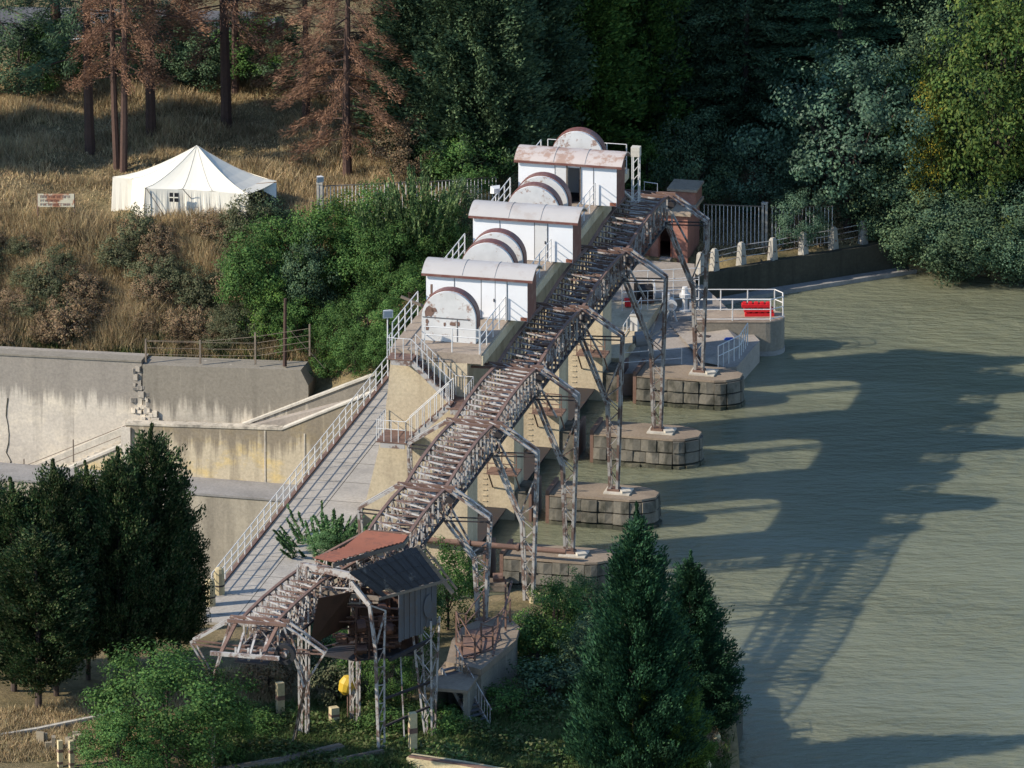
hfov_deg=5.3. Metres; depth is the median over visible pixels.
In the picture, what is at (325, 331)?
shrub
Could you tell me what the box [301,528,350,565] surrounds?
shrub
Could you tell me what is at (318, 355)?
ivy bush
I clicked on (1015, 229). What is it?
bank shrub
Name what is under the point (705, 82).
cedar tree
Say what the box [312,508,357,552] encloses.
sapling
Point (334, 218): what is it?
shrub
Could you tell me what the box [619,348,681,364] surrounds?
platform railing
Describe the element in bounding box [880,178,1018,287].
bank shrub
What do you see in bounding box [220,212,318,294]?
shrub
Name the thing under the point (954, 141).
bank shrub
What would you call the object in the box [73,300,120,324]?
dry bush
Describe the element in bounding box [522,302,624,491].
gantry portal
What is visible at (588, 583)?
shrub
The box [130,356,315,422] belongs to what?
retaining wall
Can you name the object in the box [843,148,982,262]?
bank shrub
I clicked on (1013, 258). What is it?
bank shrub
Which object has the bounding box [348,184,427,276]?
shrub
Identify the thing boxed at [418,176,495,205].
bar fence
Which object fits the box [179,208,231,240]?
dry bush
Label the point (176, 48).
thicket bush
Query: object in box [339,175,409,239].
shrub
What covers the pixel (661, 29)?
conifer tree
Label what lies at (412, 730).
concrete post
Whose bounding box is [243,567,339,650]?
gantry span
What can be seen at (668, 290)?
terrace railing
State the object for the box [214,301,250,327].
dry bush
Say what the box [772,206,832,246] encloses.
bar fence
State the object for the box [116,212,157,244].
dry bush
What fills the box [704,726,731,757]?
shrub
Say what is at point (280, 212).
shrub
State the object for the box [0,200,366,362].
dry grass
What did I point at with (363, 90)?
thicket bush
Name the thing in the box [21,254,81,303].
dry bush
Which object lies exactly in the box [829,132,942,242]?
bank shrub
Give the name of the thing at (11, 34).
pine tree
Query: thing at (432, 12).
conifer tree
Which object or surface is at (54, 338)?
dry bush
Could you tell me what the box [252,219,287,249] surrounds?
dry bush
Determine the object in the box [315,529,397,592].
gantry span
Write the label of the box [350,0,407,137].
pine tree
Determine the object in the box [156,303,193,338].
dry bush
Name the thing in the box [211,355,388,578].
footway railing
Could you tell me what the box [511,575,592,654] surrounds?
shrub
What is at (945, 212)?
bank shrub
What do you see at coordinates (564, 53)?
conifer tree
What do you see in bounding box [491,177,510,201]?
deck railing
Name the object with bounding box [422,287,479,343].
drum cover
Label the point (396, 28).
conifer tree
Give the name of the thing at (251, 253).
shrub
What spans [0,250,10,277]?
dry bush
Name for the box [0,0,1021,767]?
ground
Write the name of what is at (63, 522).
cypress tree
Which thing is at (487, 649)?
landing block
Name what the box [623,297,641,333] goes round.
platform railing
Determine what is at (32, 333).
dry bush
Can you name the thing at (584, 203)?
deck railing
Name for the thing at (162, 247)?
dry bush
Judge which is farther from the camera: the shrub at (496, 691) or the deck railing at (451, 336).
the deck railing at (451, 336)
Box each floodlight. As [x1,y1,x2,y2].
[317,176,323,187]
[383,310,392,366]
[490,185,499,200]
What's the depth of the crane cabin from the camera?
523.13 m
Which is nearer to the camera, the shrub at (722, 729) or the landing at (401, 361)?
the shrub at (722, 729)
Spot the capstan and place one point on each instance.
(684, 293)
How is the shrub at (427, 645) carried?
on the ground at (72, 688)
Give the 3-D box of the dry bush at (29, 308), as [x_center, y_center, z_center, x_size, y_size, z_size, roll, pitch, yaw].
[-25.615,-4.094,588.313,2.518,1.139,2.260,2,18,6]
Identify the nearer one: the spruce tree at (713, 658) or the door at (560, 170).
the spruce tree at (713, 658)
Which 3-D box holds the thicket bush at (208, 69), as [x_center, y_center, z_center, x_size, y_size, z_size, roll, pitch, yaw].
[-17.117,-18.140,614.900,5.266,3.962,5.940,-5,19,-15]
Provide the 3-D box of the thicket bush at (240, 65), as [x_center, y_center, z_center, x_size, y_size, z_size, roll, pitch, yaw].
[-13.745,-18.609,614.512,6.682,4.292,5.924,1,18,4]
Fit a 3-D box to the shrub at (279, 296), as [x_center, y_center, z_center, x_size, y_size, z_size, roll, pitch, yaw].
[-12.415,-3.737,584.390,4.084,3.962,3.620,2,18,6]
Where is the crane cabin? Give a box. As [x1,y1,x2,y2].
[310,544,457,661]
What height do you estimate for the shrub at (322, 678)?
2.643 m
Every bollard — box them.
[205,578,215,606]
[214,567,224,595]
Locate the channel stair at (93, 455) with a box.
[35,428,120,469]
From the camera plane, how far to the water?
563.45 m
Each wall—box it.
[0,346,148,464]
[0,462,297,584]
[121,389,374,484]
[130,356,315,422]
[695,242,916,304]
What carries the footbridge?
on the ground at (72, 688)
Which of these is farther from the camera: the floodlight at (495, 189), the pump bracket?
the floodlight at (495, 189)
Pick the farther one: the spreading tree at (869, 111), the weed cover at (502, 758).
the spreading tree at (869, 111)
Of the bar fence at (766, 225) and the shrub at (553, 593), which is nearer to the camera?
the shrub at (553, 593)
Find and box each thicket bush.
[0,17,74,97]
[12,7,82,94]
[37,0,109,80]
[73,10,163,81]
[98,0,180,67]
[121,1,218,86]
[158,18,250,94]
[177,8,274,76]
[209,11,314,83]
[239,23,326,95]
[312,21,377,107]
[333,50,371,111]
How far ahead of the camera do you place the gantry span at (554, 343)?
556.65 m
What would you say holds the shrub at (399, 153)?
on the ground at (72, 688)
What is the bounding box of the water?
[444,273,1023,767]
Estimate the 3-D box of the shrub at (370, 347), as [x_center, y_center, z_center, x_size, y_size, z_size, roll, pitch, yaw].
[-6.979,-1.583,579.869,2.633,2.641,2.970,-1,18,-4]
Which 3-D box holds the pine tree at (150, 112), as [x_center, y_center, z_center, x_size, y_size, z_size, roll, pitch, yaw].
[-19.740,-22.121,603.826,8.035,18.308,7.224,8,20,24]
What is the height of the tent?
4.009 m
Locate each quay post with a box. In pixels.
[526,592,539,603]
[695,252,703,275]
[709,248,719,271]
[712,732,720,741]
[736,241,746,265]
[767,237,777,260]
[798,232,808,254]
[828,226,838,249]
[857,221,867,244]
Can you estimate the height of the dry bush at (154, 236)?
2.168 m
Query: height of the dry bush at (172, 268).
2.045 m
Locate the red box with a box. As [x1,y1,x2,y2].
[624,298,630,306]
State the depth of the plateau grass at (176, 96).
605.51 m
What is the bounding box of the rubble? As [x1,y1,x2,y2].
[36,731,84,755]
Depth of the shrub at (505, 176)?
598.30 m
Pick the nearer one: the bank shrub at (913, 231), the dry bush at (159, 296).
the dry bush at (159, 296)
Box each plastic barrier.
[741,301,769,307]
[744,306,772,311]
[745,311,773,316]
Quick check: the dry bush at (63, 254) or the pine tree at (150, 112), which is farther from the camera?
the pine tree at (150, 112)
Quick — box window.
[169,193,178,201]
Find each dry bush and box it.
[0,232,6,243]
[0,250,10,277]
[0,286,39,309]
[0,302,18,330]
[0,327,16,345]
[1,234,36,258]
[6,295,45,318]
[7,262,43,289]
[13,230,50,250]
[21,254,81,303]
[26,309,71,338]
[27,322,59,343]
[33,326,63,344]
[35,288,98,344]
[35,291,83,316]
[38,258,74,278]
[39,254,70,271]
[43,241,78,271]
[51,222,80,244]
[60,264,100,293]
[61,271,111,309]
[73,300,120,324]
[92,232,147,269]
[107,301,126,312]
[108,236,132,252]
[115,201,163,244]
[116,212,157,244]
[123,235,141,252]
[123,251,179,284]
[125,267,159,282]
[127,273,180,310]
[128,274,162,300]
[131,307,164,333]
[133,265,175,299]
[137,222,184,256]
[137,237,184,268]
[147,235,179,256]
[149,251,193,287]
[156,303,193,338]
[163,326,194,345]
[166,263,222,306]
[174,278,222,315]
[177,339,197,350]
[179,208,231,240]
[180,304,218,340]
[194,333,237,352]
[195,226,226,242]
[198,308,217,327]
[201,219,233,246]
[201,315,230,338]
[205,266,253,308]
[212,250,257,280]
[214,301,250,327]
[215,236,238,254]
[235,297,281,340]
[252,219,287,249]
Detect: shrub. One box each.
[205,300,266,348]
[211,206,251,240]
[211,228,298,332]
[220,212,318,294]
[223,188,280,236]
[226,701,288,738]
[232,644,297,694]
[240,279,311,345]
[253,195,298,231]
[265,294,332,357]
[266,203,367,306]
[269,229,344,331]
[289,616,346,682]
[292,655,373,709]
[300,616,347,667]
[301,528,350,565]
[303,187,365,261]
[308,353,341,377]
[311,300,362,358]
[316,212,396,300]
[319,627,389,693]
[326,318,385,378]
[329,284,403,355]
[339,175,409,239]
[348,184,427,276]
[350,217,425,298]
[350,700,422,738]
[354,329,389,379]
[357,297,410,366]
[361,656,421,705]
[365,114,448,179]
[370,261,425,324]
[379,155,468,275]
[389,616,440,679]
[394,190,469,265]
[407,222,472,282]
[415,134,483,187]
[415,696,473,736]
[423,130,517,194]
[423,534,489,629]
[424,585,447,637]
[431,174,485,247]
[479,128,538,193]
[479,674,546,722]
[506,647,585,712]
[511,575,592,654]
[511,611,571,671]
[539,565,611,634]
[552,609,596,681]
[625,132,677,199]
[643,105,745,218]
[700,705,739,739]
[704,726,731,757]
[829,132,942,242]
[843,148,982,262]
[854,159,905,217]
[855,183,926,271]
[864,72,1004,158]
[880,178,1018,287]
[889,167,985,277]
[910,117,1010,187]
[924,188,1022,276]
[934,169,1023,283]
[940,87,1002,172]
[962,102,1023,170]
[963,123,1023,193]
[963,162,1023,286]
[969,175,1023,278]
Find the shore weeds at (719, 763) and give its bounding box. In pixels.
[517,627,737,767]
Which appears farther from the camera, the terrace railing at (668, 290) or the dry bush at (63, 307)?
the terrace railing at (668, 290)
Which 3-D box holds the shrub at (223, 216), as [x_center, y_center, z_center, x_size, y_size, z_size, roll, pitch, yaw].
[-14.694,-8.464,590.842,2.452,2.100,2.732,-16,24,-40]
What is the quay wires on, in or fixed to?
attached to the quay post at (714, 266)
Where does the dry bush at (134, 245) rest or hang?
on the ground at (72, 688)
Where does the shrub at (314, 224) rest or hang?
on the ground at (72, 688)
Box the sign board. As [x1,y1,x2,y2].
[37,193,74,218]
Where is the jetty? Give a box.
[696,310,784,355]
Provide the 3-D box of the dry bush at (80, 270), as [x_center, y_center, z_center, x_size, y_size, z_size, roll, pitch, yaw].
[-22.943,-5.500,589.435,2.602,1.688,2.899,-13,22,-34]
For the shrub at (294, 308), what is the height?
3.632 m
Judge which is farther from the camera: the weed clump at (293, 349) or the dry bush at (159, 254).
the dry bush at (159, 254)
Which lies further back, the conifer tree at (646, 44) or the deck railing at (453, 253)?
the conifer tree at (646, 44)
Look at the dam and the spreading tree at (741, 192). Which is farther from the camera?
the spreading tree at (741, 192)
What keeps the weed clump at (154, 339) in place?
on the ground at (72, 688)
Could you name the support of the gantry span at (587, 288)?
on the gantry portal at (586, 316)
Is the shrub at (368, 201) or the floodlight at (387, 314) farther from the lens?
the shrub at (368, 201)
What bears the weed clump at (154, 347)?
on the ground at (72, 688)
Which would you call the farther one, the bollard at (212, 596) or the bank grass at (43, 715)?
the bollard at (212, 596)
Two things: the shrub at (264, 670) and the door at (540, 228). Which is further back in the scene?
the door at (540, 228)
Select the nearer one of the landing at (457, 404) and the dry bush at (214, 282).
the landing at (457, 404)
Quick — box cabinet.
[629,314,638,330]
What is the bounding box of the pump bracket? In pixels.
[489,573,509,591]
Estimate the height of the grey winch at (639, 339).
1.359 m
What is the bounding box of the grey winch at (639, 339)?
[632,330,651,356]
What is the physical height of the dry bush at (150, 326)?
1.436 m
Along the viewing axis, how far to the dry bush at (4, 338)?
586.84 m
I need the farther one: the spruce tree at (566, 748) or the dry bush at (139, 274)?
the dry bush at (139, 274)
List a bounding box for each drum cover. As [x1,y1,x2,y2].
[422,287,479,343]
[462,238,517,262]
[473,228,526,263]
[508,182,562,205]
[519,172,571,205]
[553,127,606,149]
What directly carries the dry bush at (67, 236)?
on the ground at (72, 688)
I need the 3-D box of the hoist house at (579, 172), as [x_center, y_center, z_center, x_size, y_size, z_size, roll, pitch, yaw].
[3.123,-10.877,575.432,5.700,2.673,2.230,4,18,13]
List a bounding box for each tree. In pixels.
[0,0,82,48]
[0,474,13,608]
[0,476,59,691]
[0,525,102,709]
[6,0,104,80]
[11,458,102,695]
[14,0,160,154]
[62,0,162,170]
[66,460,121,680]
[70,0,177,172]
[80,446,169,682]
[91,0,218,136]
[106,422,206,671]
[130,0,216,76]
[154,503,214,665]
[156,0,301,127]
[190,0,276,96]
[234,0,366,118]
[268,0,433,177]
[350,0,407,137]
[350,0,463,169]
[398,0,515,181]
[419,0,564,182]
[497,0,599,138]
[535,0,656,152]
[561,640,624,767]
[562,501,717,767]
[584,0,665,128]
[585,0,703,166]
[614,643,719,767]
[632,0,752,153]
[643,0,758,155]
[655,0,782,157]
[658,0,824,180]
[661,549,751,730]
[702,122,803,223]
[720,0,844,144]
[724,38,949,231]
[747,0,910,199]
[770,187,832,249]
[780,0,881,56]
[828,0,956,136]
[857,50,965,205]
[875,0,992,159]
[892,0,1018,96]
[904,76,963,233]
[911,0,1023,236]
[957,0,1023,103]
[988,0,1023,233]
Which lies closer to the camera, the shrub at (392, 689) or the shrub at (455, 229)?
the shrub at (392, 689)
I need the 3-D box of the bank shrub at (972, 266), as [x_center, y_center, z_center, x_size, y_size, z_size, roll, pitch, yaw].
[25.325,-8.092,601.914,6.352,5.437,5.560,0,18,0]
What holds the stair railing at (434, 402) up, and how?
attached to the staircase at (429, 423)
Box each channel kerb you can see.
[0,712,114,735]
[215,743,344,767]
[331,749,384,764]
[407,753,501,767]
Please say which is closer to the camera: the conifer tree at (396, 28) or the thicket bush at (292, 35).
the conifer tree at (396, 28)
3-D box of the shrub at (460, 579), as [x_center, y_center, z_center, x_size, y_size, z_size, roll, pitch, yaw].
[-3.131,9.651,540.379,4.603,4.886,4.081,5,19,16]
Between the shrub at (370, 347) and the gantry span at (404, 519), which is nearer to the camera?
the gantry span at (404, 519)
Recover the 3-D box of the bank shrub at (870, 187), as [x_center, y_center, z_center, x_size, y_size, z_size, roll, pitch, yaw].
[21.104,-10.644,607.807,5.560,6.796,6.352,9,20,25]
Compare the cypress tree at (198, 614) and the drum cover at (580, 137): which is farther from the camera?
the drum cover at (580, 137)
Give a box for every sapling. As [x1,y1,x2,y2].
[272,500,375,576]
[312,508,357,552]
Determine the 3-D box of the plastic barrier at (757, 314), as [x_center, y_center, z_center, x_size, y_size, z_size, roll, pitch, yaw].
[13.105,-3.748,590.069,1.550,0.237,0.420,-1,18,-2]
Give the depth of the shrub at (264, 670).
530.45 m
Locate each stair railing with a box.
[23,425,125,465]
[376,408,405,442]
[387,332,391,357]
[387,337,411,358]
[405,383,449,442]
[410,378,453,428]
[411,339,451,398]
[415,334,473,396]
[464,377,473,403]
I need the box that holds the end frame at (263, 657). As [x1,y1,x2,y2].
[210,618,295,664]
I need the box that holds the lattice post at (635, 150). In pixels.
[625,145,649,216]
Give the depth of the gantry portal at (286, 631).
518.32 m
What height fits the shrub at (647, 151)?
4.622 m
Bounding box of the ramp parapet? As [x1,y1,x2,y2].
[242,371,377,423]
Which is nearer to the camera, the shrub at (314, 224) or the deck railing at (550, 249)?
the deck railing at (550, 249)
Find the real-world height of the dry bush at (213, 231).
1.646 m
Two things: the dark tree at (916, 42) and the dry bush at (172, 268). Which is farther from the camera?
the dark tree at (916, 42)
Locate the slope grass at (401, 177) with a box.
[358,157,495,214]
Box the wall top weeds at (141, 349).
[1,325,303,360]
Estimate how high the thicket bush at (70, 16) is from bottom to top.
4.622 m
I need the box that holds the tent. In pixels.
[111,145,276,220]
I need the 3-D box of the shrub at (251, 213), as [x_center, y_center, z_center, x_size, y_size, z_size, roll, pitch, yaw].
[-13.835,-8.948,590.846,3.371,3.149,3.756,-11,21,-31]
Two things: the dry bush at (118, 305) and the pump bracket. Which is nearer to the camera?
the pump bracket
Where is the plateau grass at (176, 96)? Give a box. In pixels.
[0,57,422,220]
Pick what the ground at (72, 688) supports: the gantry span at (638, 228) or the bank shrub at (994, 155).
the bank shrub at (994, 155)
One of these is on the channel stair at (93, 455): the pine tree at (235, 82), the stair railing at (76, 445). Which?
the stair railing at (76, 445)
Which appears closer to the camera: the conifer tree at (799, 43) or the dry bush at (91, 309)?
the dry bush at (91, 309)
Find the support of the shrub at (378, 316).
on the ground at (72, 688)
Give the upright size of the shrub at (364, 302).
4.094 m
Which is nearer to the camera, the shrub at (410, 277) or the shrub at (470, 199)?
the shrub at (410, 277)
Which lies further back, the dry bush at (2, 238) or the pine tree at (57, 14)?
the pine tree at (57, 14)
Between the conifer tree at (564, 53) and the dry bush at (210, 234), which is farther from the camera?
the conifer tree at (564, 53)
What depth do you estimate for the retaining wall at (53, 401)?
584.63 m
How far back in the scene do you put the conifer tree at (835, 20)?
618.22 m
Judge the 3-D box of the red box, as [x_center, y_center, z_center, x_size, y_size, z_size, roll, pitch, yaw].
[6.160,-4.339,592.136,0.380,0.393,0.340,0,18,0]
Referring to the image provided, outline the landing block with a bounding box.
[426,579,519,720]
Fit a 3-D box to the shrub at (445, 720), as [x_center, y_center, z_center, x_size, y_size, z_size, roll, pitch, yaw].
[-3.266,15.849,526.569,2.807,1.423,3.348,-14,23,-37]
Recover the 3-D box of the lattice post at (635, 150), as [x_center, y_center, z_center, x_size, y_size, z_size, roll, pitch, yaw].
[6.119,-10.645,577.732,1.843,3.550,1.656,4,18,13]
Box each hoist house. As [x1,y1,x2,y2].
[421,257,542,321]
[468,200,587,262]
[514,144,630,206]
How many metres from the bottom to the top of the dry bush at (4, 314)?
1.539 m
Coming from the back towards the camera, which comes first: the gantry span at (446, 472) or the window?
the window
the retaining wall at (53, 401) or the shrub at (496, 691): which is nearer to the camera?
the shrub at (496, 691)
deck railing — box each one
[392,291,418,346]
[424,326,479,353]
[445,233,464,258]
[480,297,505,352]
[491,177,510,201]
[531,239,551,277]
[547,139,626,173]
[576,183,595,220]
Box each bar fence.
[316,182,408,216]
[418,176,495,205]
[704,202,767,247]
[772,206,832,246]
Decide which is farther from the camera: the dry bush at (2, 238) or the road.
the road
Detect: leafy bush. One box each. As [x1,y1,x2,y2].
[68,708,172,767]
[76,637,261,767]
[186,677,258,762]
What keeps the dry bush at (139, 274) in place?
on the ground at (72, 688)
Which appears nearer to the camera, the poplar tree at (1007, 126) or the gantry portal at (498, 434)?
the gantry portal at (498, 434)
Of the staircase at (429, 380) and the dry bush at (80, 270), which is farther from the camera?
the dry bush at (80, 270)
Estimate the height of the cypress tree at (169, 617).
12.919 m
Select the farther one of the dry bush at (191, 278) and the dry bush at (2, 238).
the dry bush at (2, 238)
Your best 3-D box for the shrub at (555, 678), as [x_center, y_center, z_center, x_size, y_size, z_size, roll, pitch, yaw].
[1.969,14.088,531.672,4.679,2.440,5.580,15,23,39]
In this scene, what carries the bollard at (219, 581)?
on the footbridge
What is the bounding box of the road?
[0,7,274,46]
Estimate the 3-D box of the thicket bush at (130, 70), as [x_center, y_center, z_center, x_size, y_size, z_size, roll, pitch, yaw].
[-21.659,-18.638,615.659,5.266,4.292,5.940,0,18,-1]
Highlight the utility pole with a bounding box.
[283,298,324,367]
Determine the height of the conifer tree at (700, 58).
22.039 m
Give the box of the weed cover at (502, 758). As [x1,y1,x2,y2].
[206,685,579,767]
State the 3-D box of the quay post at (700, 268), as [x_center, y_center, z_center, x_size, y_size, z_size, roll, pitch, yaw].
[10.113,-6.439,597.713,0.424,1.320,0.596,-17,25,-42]
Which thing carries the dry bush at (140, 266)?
on the ground at (72, 688)
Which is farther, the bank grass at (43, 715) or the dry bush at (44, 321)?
the dry bush at (44, 321)
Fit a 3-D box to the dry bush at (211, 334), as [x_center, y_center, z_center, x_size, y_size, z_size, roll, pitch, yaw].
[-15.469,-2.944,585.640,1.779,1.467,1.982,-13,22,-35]
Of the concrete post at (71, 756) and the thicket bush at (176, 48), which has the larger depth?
the thicket bush at (176, 48)
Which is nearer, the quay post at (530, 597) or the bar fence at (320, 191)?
the quay post at (530, 597)
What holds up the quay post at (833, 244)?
on the quay wall at (824, 269)
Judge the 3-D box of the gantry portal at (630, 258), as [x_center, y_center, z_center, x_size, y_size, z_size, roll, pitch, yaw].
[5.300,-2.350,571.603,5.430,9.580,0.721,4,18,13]
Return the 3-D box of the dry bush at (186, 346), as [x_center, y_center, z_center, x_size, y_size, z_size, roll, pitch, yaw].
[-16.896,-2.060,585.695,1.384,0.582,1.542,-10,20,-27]
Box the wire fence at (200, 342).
[145,324,310,363]
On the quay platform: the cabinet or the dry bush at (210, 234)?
the cabinet
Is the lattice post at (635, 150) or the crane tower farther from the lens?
the lattice post at (635, 150)
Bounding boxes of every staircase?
[404,399,454,445]
[411,356,456,401]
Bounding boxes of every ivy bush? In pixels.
[309,348,336,377]
[337,344,361,371]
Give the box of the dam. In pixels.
[343,168,744,594]
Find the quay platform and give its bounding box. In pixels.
[624,284,759,395]
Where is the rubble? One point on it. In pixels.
(40, 735)
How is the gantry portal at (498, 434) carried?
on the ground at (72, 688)
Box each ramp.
[252,399,347,424]
[667,320,744,365]
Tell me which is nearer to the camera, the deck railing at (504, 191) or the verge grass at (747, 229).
the deck railing at (504, 191)
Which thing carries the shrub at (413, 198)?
on the ground at (72, 688)
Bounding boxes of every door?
[482,280,494,317]
[495,281,506,318]
[535,223,546,259]
[556,165,565,182]
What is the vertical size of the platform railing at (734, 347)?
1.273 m
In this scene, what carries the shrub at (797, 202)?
on the ground at (72, 688)
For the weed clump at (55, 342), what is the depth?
586.77 m
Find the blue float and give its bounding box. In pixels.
[699,334,733,339]
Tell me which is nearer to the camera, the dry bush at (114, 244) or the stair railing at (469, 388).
the stair railing at (469, 388)
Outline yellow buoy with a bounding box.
[338,675,355,714]
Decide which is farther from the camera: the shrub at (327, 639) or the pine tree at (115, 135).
the pine tree at (115, 135)
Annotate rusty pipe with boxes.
[418,537,565,554]
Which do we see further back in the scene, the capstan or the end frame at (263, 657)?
the capstan
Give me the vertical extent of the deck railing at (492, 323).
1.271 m
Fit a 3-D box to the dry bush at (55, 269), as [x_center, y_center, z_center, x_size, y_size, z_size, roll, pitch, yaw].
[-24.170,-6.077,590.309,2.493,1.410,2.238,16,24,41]
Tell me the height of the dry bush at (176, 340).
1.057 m
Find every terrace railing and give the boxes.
[622,268,698,281]
[622,279,698,292]
[622,288,698,310]
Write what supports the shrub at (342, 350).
on the ground at (72, 688)
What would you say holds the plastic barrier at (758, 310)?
on the plastic barrier at (757, 314)
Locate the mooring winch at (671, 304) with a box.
[662,292,677,321]
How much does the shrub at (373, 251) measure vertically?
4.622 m
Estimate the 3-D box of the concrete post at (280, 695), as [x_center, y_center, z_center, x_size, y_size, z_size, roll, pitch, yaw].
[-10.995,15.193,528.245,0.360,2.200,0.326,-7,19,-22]
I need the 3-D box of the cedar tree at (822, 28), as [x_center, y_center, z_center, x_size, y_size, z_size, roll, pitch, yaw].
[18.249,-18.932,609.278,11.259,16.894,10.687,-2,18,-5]
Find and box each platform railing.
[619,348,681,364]
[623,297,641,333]
[718,323,747,366]
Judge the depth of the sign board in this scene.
592.83 m
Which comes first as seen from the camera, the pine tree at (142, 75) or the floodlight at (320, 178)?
the floodlight at (320, 178)
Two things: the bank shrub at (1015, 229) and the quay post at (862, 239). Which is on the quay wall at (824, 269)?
the quay post at (862, 239)
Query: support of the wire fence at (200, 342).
on the retaining wall at (218, 390)
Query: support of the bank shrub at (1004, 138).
on the ground at (72, 688)
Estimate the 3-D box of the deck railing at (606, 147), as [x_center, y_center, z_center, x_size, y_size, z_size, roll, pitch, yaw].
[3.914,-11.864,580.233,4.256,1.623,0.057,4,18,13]
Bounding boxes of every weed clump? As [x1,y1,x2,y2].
[50,336,74,346]
[79,336,100,343]
[143,336,165,344]
[144,343,159,351]
[290,343,304,352]
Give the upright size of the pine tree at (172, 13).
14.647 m
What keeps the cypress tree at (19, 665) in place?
on the ground at (72, 688)
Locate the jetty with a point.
(769, 334)
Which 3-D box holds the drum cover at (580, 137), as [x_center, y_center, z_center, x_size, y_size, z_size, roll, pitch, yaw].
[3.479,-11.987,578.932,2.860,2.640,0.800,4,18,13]
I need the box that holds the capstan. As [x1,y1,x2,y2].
[679,286,691,312]
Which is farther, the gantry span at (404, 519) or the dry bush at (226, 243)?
the dry bush at (226, 243)
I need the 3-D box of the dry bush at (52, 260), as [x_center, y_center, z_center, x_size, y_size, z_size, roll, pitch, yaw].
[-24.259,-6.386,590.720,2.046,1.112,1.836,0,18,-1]
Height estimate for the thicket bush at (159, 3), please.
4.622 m
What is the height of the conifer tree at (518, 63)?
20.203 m
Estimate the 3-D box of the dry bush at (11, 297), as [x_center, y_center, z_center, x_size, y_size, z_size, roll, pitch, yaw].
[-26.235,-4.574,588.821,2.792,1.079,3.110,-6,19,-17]
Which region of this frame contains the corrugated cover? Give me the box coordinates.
[312,530,408,567]
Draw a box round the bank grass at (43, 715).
[0,663,282,762]
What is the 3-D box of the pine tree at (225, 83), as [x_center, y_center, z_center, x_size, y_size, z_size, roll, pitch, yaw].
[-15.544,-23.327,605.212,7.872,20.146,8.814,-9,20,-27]
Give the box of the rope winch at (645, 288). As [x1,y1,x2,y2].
[634,279,655,302]
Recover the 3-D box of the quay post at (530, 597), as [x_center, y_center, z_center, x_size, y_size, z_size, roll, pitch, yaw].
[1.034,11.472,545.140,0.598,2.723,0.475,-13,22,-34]
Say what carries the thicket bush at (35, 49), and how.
on the ground at (72, 688)
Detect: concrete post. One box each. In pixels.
[57,739,62,767]
[68,740,74,767]
[275,681,284,714]
[328,705,339,724]
[408,711,417,752]
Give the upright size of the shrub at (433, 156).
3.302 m
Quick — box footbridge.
[202,375,388,636]
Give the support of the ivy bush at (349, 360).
on the ground at (72, 688)
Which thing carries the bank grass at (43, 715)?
on the ground at (72, 688)
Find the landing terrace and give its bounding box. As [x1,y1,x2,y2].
[612,260,695,306]
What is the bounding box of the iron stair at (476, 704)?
[440,645,491,723]
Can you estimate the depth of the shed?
600.87 m
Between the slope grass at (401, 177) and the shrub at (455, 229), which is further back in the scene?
the slope grass at (401, 177)
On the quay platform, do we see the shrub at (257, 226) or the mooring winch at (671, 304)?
the mooring winch at (671, 304)
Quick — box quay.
[733,699,742,747]
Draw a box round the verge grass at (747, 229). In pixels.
[693,201,902,257]
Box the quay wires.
[704,224,859,264]
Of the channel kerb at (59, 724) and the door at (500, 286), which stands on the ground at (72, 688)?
the channel kerb at (59, 724)
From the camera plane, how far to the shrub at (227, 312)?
584.11 m
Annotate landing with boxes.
[376,429,414,448]
[387,352,416,365]
[446,396,473,414]
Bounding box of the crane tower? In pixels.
[296,561,440,748]
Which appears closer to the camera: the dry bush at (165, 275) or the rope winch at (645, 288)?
the dry bush at (165, 275)
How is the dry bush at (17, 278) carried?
on the ground at (72, 688)
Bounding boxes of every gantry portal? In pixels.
[190,615,327,767]
[357,482,492,620]
[407,417,539,600]
[471,361,579,553]
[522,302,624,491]
[567,245,667,430]
[611,189,709,372]
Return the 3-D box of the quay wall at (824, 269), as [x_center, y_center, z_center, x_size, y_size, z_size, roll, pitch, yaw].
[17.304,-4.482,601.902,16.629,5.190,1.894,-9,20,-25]
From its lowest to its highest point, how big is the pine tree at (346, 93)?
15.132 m
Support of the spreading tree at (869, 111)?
on the ground at (72, 688)
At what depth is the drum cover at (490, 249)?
559.82 m
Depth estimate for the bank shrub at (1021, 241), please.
600.04 m
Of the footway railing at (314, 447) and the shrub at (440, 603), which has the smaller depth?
the shrub at (440, 603)
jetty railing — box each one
[696,289,783,310]
[696,296,783,320]
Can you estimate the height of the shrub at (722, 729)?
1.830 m
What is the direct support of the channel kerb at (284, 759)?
on the ground at (72, 688)
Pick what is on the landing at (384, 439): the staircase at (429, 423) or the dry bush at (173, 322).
the staircase at (429, 423)
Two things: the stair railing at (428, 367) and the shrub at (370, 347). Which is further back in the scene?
the shrub at (370, 347)
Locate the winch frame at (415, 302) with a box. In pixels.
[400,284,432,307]
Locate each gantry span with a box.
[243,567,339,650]
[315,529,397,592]
[368,486,444,559]
[404,422,492,516]
[454,366,535,451]
[497,306,581,394]
[543,248,625,334]
[588,193,668,276]
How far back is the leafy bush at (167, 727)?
517.13 m
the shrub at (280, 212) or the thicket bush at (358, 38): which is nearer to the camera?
the shrub at (280, 212)
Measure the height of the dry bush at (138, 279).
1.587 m
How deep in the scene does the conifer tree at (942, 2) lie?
611.02 m
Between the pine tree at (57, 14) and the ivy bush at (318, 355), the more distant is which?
the pine tree at (57, 14)
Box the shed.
[627,179,703,262]

